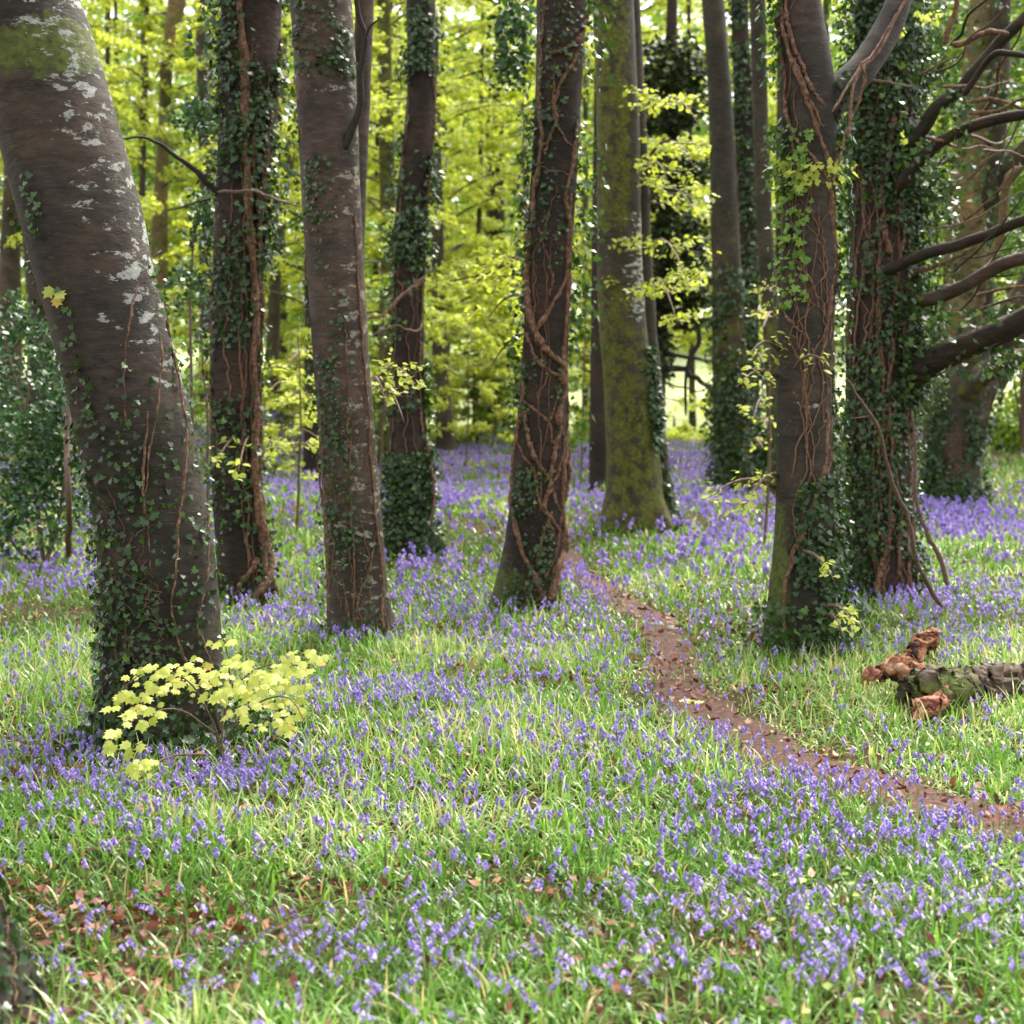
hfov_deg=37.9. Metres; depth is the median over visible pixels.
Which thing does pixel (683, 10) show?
distant tree
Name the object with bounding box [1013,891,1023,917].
bluebell
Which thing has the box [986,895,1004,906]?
bluebell
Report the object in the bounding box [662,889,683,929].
bluebell
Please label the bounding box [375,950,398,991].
bluebell
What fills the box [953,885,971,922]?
bluebell
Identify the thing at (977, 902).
bluebell
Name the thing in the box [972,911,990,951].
bluebell
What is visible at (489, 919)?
bluebell
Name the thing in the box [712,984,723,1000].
bluebell
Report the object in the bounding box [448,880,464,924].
bluebell
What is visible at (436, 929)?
bluebell
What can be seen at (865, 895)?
bluebell
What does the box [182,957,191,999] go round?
bluebell
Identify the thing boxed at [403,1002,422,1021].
bluebell
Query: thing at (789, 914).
bluebell
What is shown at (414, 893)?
bluebell
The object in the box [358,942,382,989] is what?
bluebell
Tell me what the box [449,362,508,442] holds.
beech sapling
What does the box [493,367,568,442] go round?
beech sapling
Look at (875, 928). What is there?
bluebell
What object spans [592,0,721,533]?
mossy beech
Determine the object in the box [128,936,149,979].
bluebell
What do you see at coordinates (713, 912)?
bluebell
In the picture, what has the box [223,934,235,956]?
bluebell
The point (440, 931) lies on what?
bluebell
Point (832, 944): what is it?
bluebell
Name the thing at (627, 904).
bluebell
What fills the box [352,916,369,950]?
bluebell
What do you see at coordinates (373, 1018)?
bluebell
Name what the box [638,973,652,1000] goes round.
bluebell
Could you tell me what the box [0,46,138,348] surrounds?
distant tree
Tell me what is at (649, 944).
bluebell
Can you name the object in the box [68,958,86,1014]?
bluebell
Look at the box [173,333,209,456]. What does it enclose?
beech sapling
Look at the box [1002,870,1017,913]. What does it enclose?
bluebell
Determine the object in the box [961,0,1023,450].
understorey bush
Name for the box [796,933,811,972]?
bluebell
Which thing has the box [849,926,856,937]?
bluebell
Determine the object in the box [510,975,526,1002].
bluebell
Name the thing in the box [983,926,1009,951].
bluebell
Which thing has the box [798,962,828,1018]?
bluebell
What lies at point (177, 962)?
bluebell
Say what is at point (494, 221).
background beech
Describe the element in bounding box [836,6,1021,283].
distant tree
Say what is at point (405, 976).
bluebell
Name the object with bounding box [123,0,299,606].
ivy clad tree
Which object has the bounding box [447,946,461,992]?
bluebell
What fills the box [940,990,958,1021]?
bluebell
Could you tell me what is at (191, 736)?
ivy mound
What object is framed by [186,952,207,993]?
bluebell
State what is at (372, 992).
bluebell
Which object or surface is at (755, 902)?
bluebell
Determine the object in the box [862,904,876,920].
bluebell
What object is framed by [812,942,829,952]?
bluebell
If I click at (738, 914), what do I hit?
bluebell
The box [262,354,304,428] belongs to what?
beech sapling
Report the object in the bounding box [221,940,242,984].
bluebell
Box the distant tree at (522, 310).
[519,1,527,369]
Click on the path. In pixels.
(716, 705)
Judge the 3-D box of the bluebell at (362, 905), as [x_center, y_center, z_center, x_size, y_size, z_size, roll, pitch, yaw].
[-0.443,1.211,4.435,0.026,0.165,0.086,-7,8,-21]
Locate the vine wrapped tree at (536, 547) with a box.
[461,0,616,614]
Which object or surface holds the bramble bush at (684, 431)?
on the ground at (702, 371)
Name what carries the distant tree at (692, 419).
on the ground at (702, 371)
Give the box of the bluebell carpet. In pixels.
[0,374,1023,1023]
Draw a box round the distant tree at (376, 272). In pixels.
[372,41,379,427]
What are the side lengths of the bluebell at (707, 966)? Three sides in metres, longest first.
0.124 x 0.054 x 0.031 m
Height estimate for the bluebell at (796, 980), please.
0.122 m
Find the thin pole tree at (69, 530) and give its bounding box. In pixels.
[64,399,72,558]
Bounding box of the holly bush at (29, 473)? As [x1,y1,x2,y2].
[0,287,90,570]
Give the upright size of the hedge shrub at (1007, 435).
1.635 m
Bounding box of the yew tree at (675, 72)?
[642,0,711,417]
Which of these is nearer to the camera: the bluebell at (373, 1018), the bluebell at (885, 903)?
the bluebell at (373, 1018)
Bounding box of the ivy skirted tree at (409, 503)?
[367,0,449,559]
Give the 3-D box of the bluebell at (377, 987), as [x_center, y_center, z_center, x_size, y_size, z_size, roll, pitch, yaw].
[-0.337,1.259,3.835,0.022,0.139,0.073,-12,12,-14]
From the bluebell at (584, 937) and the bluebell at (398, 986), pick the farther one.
the bluebell at (584, 937)
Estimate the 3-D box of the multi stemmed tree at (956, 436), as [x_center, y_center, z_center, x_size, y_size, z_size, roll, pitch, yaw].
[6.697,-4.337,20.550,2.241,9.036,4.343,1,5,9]
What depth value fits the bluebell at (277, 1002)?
3.85 m
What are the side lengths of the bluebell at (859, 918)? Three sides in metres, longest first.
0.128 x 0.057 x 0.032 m
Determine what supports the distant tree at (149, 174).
on the ground at (702, 371)
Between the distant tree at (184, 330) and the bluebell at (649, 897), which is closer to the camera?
the bluebell at (649, 897)
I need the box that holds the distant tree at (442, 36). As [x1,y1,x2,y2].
[440,4,449,363]
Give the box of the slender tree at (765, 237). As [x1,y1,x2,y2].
[749,0,778,499]
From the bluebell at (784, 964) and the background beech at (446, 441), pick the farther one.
the background beech at (446, 441)
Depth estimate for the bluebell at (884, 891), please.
4.50 m
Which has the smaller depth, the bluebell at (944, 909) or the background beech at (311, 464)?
the bluebell at (944, 909)
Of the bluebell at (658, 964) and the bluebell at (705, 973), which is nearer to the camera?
the bluebell at (705, 973)
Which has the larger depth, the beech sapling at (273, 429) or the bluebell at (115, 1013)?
the beech sapling at (273, 429)
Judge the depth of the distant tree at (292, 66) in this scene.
56.60 m
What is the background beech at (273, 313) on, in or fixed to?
on the ground at (702, 371)
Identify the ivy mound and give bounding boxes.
[50,696,322,769]
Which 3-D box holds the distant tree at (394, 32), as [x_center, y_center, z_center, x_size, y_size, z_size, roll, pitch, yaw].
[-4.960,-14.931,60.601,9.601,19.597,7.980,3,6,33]
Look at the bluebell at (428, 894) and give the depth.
4.49 m
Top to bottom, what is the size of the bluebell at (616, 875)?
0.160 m
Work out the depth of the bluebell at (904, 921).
4.22 m
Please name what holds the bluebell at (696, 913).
on the ground at (702, 371)
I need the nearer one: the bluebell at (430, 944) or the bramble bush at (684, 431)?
the bluebell at (430, 944)
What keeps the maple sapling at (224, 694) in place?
on the ground at (702, 371)
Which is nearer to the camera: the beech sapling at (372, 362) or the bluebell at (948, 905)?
the bluebell at (948, 905)
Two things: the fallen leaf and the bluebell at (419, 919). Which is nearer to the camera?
the bluebell at (419, 919)
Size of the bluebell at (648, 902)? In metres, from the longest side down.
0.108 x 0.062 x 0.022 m
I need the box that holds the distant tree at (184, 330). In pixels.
[169,9,478,381]
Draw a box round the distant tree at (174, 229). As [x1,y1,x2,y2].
[0,0,292,372]
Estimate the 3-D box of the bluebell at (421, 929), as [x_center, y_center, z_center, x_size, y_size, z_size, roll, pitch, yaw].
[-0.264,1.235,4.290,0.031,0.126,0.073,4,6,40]
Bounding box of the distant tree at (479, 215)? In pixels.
[471,6,484,444]
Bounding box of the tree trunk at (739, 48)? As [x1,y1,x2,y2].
[724,0,766,477]
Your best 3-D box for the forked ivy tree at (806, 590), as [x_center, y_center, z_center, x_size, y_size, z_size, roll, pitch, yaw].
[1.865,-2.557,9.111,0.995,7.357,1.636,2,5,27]
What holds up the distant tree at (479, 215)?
on the ground at (702, 371)
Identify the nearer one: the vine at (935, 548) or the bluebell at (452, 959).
the bluebell at (452, 959)
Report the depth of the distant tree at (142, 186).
39.23 m
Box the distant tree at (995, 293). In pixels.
[829,0,1023,301]
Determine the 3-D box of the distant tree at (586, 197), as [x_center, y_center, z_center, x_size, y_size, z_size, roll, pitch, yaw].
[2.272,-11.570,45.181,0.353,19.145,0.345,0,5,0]
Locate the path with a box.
[562,548,1023,852]
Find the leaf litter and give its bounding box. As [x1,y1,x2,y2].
[0,549,1023,1023]
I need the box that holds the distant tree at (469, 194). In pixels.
[263,0,590,406]
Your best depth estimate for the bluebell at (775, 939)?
4.15 m
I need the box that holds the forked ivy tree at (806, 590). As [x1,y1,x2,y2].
[699,0,911,661]
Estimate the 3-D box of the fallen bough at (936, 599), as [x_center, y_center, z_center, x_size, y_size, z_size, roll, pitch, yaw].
[2.579,-0.093,10.034,1.194,1.615,0.127,-4,6,-38]
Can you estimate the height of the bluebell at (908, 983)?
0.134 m
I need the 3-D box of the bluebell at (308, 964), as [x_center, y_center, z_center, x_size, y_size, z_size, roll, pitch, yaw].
[-0.533,1.235,3.923,0.092,0.173,0.029,0,5,3]
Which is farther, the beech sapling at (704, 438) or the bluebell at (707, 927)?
the beech sapling at (704, 438)
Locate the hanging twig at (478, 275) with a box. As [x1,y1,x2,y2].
[449,249,523,281]
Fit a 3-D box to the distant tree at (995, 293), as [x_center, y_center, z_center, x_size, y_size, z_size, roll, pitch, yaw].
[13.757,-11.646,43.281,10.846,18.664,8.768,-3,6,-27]
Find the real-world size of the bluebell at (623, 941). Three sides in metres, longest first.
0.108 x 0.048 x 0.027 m
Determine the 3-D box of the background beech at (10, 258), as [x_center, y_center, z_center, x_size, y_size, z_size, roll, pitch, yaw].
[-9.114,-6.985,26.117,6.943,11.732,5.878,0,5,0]
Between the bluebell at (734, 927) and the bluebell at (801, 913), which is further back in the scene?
the bluebell at (801, 913)
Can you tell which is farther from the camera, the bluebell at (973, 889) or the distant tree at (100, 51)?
the distant tree at (100, 51)
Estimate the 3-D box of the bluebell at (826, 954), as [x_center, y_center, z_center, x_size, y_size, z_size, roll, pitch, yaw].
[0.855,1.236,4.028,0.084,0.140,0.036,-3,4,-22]
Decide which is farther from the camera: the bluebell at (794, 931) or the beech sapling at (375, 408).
the beech sapling at (375, 408)
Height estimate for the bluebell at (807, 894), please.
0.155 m
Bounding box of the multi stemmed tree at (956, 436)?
[917,0,1023,508]
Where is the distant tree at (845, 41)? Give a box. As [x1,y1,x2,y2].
[778,0,1023,286]
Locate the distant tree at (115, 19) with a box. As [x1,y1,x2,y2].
[114,0,118,119]
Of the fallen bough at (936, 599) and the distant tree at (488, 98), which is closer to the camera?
the fallen bough at (936, 599)
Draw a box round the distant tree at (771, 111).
[640,0,844,294]
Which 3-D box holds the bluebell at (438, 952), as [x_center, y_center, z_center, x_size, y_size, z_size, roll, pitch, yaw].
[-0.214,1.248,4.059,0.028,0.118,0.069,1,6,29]
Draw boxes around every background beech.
[0,30,202,423]
[22,233,56,446]
[83,0,294,322]
[145,0,500,475]
[168,0,304,401]
[194,0,212,413]
[272,0,525,467]
[292,0,590,454]
[372,0,592,436]
[587,72,605,494]
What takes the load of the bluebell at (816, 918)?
on the ground at (702, 371)
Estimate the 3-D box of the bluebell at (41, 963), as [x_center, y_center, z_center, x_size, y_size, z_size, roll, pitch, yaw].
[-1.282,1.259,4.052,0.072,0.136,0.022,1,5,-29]
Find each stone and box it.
[649,621,663,625]
[666,625,678,629]
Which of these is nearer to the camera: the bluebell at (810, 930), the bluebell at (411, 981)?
the bluebell at (411, 981)
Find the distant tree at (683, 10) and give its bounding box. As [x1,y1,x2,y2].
[568,0,776,380]
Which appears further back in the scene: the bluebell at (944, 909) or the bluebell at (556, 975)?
the bluebell at (944, 909)
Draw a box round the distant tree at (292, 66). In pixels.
[171,3,396,357]
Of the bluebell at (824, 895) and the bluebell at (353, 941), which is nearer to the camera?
the bluebell at (353, 941)
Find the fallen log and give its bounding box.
[895,661,1023,723]
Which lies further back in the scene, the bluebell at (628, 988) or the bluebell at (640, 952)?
the bluebell at (640, 952)
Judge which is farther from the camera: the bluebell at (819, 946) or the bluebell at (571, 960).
the bluebell at (819, 946)
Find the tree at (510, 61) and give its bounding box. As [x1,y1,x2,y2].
[481,0,536,246]
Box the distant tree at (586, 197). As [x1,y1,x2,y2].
[581,34,589,434]
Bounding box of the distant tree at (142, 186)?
[139,0,149,209]
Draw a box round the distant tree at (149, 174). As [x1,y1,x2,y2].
[20,0,379,333]
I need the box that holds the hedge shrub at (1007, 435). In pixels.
[986,377,1023,450]
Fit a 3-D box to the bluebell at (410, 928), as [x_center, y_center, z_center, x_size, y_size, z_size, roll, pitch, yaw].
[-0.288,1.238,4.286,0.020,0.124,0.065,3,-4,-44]
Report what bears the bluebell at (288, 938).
on the ground at (702, 371)
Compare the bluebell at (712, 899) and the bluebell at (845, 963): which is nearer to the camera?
the bluebell at (845, 963)
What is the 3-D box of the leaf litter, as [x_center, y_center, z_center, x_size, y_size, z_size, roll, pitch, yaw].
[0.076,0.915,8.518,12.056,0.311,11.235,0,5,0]
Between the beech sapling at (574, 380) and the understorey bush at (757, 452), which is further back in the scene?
the beech sapling at (574, 380)
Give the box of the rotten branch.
[861,627,940,682]
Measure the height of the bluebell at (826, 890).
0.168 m
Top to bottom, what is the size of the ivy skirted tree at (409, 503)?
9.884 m
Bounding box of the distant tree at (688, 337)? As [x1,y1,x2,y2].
[427,0,780,441]
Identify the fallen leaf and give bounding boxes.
[679,699,693,703]
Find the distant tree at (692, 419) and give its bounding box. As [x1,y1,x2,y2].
[687,0,696,433]
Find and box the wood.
[0,0,1023,358]
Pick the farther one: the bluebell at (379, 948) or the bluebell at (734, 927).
the bluebell at (734, 927)
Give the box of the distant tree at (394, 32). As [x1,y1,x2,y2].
[263,0,485,348]
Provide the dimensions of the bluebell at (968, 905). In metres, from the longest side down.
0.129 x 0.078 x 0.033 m
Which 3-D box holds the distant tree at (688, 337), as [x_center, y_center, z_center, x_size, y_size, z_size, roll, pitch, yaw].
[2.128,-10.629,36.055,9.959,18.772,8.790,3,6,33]
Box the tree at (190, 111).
[161,0,218,510]
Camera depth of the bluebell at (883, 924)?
4.32 m
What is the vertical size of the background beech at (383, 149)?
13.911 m
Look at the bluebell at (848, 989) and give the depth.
3.83 m
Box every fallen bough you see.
[846,377,942,607]
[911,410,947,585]
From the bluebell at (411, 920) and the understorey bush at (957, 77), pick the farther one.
the understorey bush at (957, 77)
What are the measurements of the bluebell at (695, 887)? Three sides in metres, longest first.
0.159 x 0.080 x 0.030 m
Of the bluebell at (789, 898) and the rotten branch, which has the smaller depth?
the bluebell at (789, 898)
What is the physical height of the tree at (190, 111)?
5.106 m
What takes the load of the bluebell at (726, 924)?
on the ground at (702, 371)
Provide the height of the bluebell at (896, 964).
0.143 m
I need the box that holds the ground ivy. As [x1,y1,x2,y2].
[0,494,1023,1023]
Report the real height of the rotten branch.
0.333 m
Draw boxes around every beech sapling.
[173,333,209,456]
[262,330,318,532]
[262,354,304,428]
[291,355,378,435]
[364,208,433,501]
[373,375,434,442]
[423,279,520,472]
[425,364,466,440]
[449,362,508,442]
[453,359,520,444]
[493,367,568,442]
[568,120,592,483]
[580,368,589,440]
[698,360,766,443]
[737,281,779,546]
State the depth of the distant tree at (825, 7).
41.65 m
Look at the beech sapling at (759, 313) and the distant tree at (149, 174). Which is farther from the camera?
the distant tree at (149, 174)
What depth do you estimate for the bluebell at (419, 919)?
4.34 m
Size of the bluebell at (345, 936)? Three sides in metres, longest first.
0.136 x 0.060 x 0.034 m
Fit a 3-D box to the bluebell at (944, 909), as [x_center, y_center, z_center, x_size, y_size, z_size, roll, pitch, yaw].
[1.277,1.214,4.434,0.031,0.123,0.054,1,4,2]
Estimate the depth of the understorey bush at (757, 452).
21.95 m
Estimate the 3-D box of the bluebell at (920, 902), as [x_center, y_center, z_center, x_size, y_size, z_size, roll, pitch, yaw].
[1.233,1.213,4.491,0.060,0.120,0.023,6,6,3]
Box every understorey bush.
[749,353,766,488]
[829,0,1023,460]
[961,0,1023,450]
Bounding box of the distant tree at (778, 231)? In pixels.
[775,41,781,296]
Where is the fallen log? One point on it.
(932, 686)
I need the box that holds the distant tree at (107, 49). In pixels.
[105,1,110,64]
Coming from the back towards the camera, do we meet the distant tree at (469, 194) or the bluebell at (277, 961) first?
the distant tree at (469, 194)
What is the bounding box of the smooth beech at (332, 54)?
[286,0,429,644]
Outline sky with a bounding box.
[0,0,1023,309]
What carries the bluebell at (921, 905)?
on the ground at (702, 371)
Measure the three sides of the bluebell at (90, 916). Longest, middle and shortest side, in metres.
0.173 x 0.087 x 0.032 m
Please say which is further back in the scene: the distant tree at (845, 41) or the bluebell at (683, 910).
the distant tree at (845, 41)
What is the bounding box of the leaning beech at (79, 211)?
[0,0,242,758]
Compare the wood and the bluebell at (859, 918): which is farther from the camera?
the wood
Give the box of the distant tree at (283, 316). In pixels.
[277,104,287,379]
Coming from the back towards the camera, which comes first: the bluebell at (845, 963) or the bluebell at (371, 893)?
the bluebell at (371, 893)
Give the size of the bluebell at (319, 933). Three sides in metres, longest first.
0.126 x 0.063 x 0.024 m
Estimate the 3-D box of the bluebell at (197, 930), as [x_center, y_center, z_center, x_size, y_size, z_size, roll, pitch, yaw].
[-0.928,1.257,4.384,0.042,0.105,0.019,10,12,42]
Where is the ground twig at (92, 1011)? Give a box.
[70,1004,140,1023]
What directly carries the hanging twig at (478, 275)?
attached to the vine wrapped tree at (536, 547)
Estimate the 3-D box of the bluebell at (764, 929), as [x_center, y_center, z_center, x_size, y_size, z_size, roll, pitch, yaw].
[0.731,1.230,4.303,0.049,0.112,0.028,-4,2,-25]
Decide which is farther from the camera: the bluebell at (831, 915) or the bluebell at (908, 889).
the bluebell at (908, 889)
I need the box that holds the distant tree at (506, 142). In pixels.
[426,0,594,355]
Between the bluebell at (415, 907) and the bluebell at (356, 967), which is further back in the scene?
the bluebell at (415, 907)
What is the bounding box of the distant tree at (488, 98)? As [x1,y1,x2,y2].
[366,0,591,391]
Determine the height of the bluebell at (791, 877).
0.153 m
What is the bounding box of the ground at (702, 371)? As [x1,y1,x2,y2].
[0,299,1023,1023]
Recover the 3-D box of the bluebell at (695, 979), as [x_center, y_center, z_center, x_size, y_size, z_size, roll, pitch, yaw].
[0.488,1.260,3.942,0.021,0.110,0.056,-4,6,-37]
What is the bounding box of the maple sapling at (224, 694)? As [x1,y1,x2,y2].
[99,639,329,780]
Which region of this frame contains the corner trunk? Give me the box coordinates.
[0,875,51,1023]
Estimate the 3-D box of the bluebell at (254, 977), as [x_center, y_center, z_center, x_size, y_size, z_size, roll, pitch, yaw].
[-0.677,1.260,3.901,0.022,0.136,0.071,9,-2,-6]
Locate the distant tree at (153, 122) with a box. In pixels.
[26,0,265,355]
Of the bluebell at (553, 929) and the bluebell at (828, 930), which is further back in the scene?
the bluebell at (553, 929)
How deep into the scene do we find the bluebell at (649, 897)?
4.54 m
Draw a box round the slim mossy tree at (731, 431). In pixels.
[698,0,763,494]
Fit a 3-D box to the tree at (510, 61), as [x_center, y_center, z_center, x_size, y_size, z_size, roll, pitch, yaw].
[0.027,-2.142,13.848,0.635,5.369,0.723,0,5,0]
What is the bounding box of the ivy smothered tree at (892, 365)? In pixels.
[824,0,1023,602]
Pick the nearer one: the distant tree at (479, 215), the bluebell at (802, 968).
the bluebell at (802, 968)
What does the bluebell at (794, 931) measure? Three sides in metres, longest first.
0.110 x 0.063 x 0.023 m
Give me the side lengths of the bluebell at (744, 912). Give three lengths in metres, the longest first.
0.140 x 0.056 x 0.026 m
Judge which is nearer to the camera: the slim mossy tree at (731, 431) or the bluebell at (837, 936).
the bluebell at (837, 936)
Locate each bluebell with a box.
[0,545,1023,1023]
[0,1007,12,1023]
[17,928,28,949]
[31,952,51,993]
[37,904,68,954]
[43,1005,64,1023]
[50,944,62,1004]
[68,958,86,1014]
[73,1010,89,1023]
[75,897,96,946]
[75,904,104,956]
[85,919,92,961]
[91,920,113,960]
[111,1004,124,1023]
[118,938,131,961]
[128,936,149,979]
[136,902,163,935]
[172,957,182,995]
[176,977,194,1007]
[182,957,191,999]
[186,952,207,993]
[186,980,197,1023]
[190,925,201,949]
[195,901,210,929]
[200,973,221,1006]
[207,919,217,944]
[213,977,224,1002]
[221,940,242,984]
[222,944,230,966]
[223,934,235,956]
[245,913,260,932]
[247,970,258,1009]
[252,926,273,967]
[266,943,287,975]
[268,951,290,998]
[275,917,307,958]
[275,998,281,1016]
[277,905,288,929]
[283,928,311,978]
[286,932,292,968]
[290,903,303,948]
[291,921,308,959]
[291,951,326,996]
[294,982,306,1023]
[309,926,327,959]
[311,936,331,974]
[321,916,343,949]
[322,963,349,1014]
[323,901,341,927]
[329,929,352,963]
[332,943,341,957]
[334,946,345,988]
[342,957,371,1004]
[348,950,363,977]
[349,939,367,961]
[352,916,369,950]
[352,1004,371,1021]
[354,987,374,1023]
[357,890,370,937]
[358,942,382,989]
[363,886,376,918]
[363,940,385,988]
[364,902,369,934]
[365,977,379,1008]
[366,1003,375,1023]
[373,983,381,1015]
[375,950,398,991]
[390,945,408,961]
[390,971,410,1003]
[392,977,401,1018]
[399,972,419,1012]
[402,888,419,922]
[402,894,427,944]
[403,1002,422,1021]
[405,920,420,956]
[407,937,416,972]
[408,919,414,945]
[408,960,423,971]
[409,919,430,949]
[409,943,421,964]
[410,893,429,918]
[414,936,426,997]
[415,912,428,937]
[425,921,443,952]
[427,919,445,935]
[427,934,438,978]
[427,948,440,989]
[431,925,458,970]
[436,889,448,905]
[442,921,460,947]
[445,1007,460,1023]
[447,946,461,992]
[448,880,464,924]
[449,914,470,945]
[454,913,482,963]
[459,951,470,1001]
[460,909,469,938]
[468,957,483,969]
[468,972,486,998]
[471,932,480,960]
[471,952,479,980]
[478,912,499,948]
[488,970,520,1023]
[501,950,516,971]
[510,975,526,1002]
[520,904,531,935]
[520,990,548,1023]
[522,942,541,978]
[530,932,542,983]
[535,915,561,948]
[540,915,549,960]
[542,978,560,1013]
[554,966,562,1003]
[555,955,573,977]
[556,947,576,983]
[563,921,588,957]
[564,887,578,919]
[574,926,593,954]
[577,977,589,999]
[586,958,616,988]
[591,964,624,1016]
[593,890,602,917]
[597,967,609,994]
[614,866,625,892]
[616,938,626,960]
[619,894,636,935]
[620,875,638,911]
[620,968,630,997]
[620,983,634,1016]
[622,893,637,947]
[623,883,637,928]
[628,932,662,978]
[629,888,636,919]
[630,941,653,972]
[634,924,658,955]
[634,965,654,1003]
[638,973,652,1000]
[640,894,658,917]
[645,893,653,921]
[647,908,660,933]
[653,956,662,983]
[655,1012,665,1023]
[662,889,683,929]
[663,953,674,992]
[670,890,686,920]
[670,896,684,923]
[670,927,687,957]
[670,943,687,985]
[671,898,692,944]
[675,937,682,974]
[682,946,691,981]
[684,876,707,914]
[691,901,709,918]
[691,972,705,998]
[693,909,701,931]
[693,921,712,955]
[694,876,703,911]
[696,964,716,999]
[696,980,704,1010]
[698,906,710,936]
[703,957,713,1002]
[710,892,717,923]
[710,900,720,938]
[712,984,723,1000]
[715,868,732,890]
[716,885,730,912]
[717,880,727,923]
[717,913,737,950]
[720,961,747,991]
[724,903,747,945]
[728,1016,740,1023]
[731,896,746,940]
[732,922,741,949]
[738,892,750,920]
[745,937,755,969]
[747,897,760,921]
[754,923,779,970]
[756,920,772,950]
[758,880,780,916]
[760,930,766,958]
[765,889,778,922]
[765,896,776,942]
[767,984,784,998]
[777,956,794,983]
[780,866,802,897]
[781,1017,791,1023]
[782,890,798,924]
[782,906,795,924]
[785,923,801,959]
[788,884,805,937]
[789,885,816,923]
[789,904,797,917]
[793,961,801,1003]
[795,896,808,941]
[795,906,812,935]
[795,949,812,970]
[795,957,814,992]
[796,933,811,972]
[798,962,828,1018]
[803,886,814,926]
[803,912,824,947]
[805,912,833,964]
[806,911,816,957]
[810,956,821,971]
[812,931,825,967]
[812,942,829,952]
[814,966,827,999]
[815,947,841,988]
[817,882,833,934]
[818,883,833,924]
[819,957,833,1008]
[822,937,839,983]
[823,897,838,945]
[825,962,844,1002]
[831,925,847,968]
[831,925,853,965]
[835,954,843,964]
[836,902,853,932]
[841,937,849,956]
[842,952,849,968]
[843,978,860,1023]
[848,871,874,912]
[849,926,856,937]
[851,932,859,961]
[852,903,867,946]
[854,965,864,998]
[861,886,871,919]
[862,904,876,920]
[865,961,895,999]
[866,900,891,934]
[870,920,879,947]
[874,917,893,950]
[875,895,898,920]
[877,882,903,933]
[883,881,910,928]
[884,951,907,999]
[890,926,903,957]
[891,882,907,907]
[891,909,918,962]
[895,966,917,1014]
[901,946,940,999]
[902,876,914,918]
[903,903,929,945]
[907,879,928,914]
[911,897,933,920]
[915,909,921,940]
[918,880,930,930]
[918,896,925,934]
[920,960,938,1023]
[934,898,955,924]
[937,903,946,929]
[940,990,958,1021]
[941,881,953,919]
[944,869,955,903]
[947,905,969,928]
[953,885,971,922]
[955,888,961,914]
[955,921,971,943]
[957,895,977,931]
[959,917,983,948]
[960,896,984,926]
[962,885,988,899]
[970,911,985,939]
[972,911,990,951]
[975,1013,982,1023]
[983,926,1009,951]
[986,872,1002,903]
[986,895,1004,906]
[993,931,1001,960]
[1000,893,1013,914]
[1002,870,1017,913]
[1007,907,1014,932]
[1008,954,1016,991]
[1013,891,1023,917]
[1016,911,1023,933]
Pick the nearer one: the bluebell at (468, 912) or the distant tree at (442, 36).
the bluebell at (468, 912)
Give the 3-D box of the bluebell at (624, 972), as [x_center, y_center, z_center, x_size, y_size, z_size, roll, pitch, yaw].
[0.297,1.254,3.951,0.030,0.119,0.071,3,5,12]
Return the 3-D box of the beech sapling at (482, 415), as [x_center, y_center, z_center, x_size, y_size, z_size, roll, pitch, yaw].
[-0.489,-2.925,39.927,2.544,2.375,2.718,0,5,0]
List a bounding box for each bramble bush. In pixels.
[568,423,588,441]
[666,420,713,444]
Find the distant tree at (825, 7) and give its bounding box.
[823,0,836,422]
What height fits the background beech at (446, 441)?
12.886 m
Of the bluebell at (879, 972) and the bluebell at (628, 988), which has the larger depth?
the bluebell at (879, 972)
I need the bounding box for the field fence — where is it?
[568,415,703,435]
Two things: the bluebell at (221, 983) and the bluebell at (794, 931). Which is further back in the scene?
the bluebell at (794, 931)
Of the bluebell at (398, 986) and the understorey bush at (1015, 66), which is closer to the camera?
the bluebell at (398, 986)
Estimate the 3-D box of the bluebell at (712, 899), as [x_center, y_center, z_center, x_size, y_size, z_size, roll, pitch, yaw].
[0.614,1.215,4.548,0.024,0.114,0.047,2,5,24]
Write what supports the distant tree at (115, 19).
on the ground at (702, 371)

